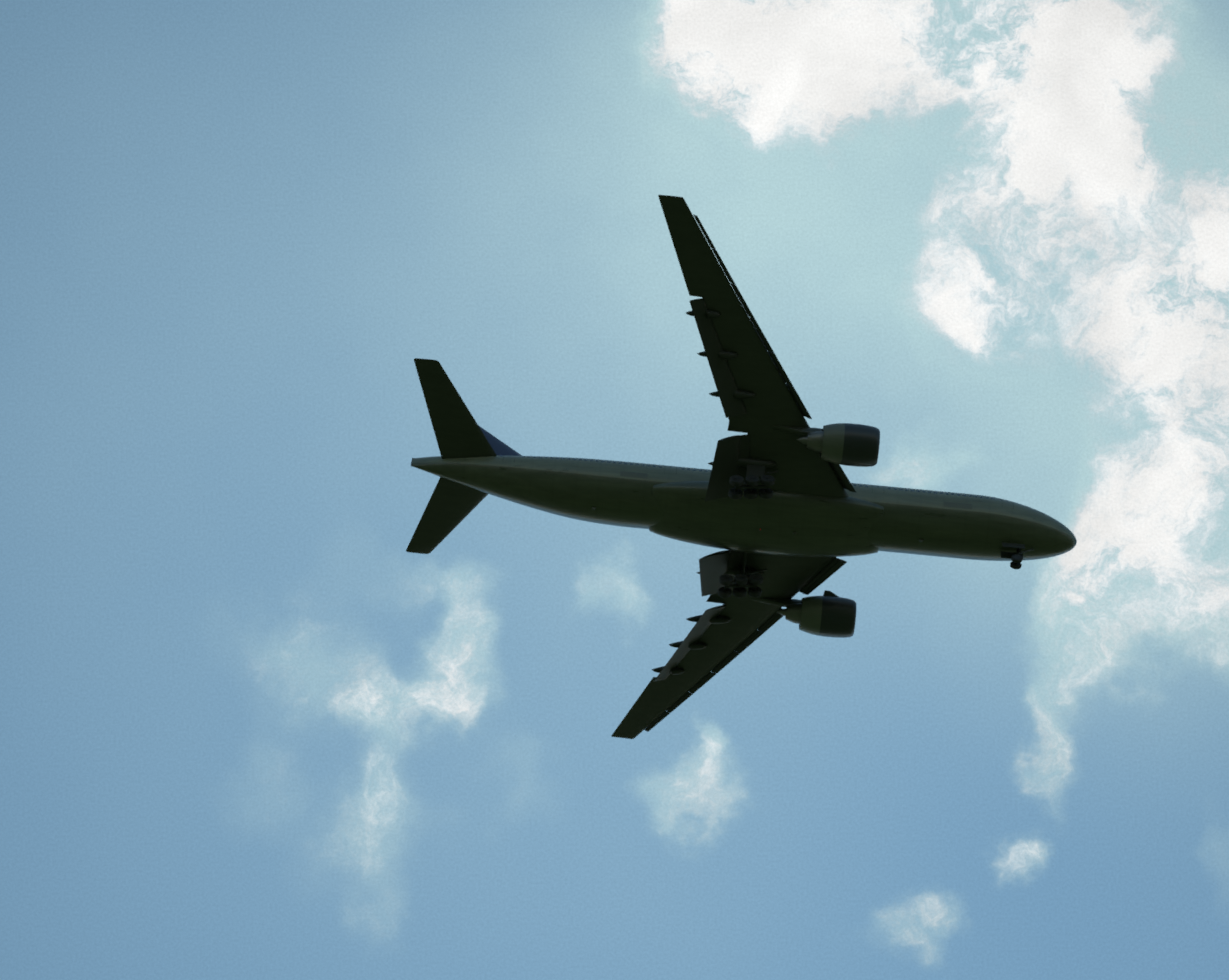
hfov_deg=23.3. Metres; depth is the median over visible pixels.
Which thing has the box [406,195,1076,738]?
aircraft
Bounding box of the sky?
[0,0,1228,979]
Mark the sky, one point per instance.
(248, 731)

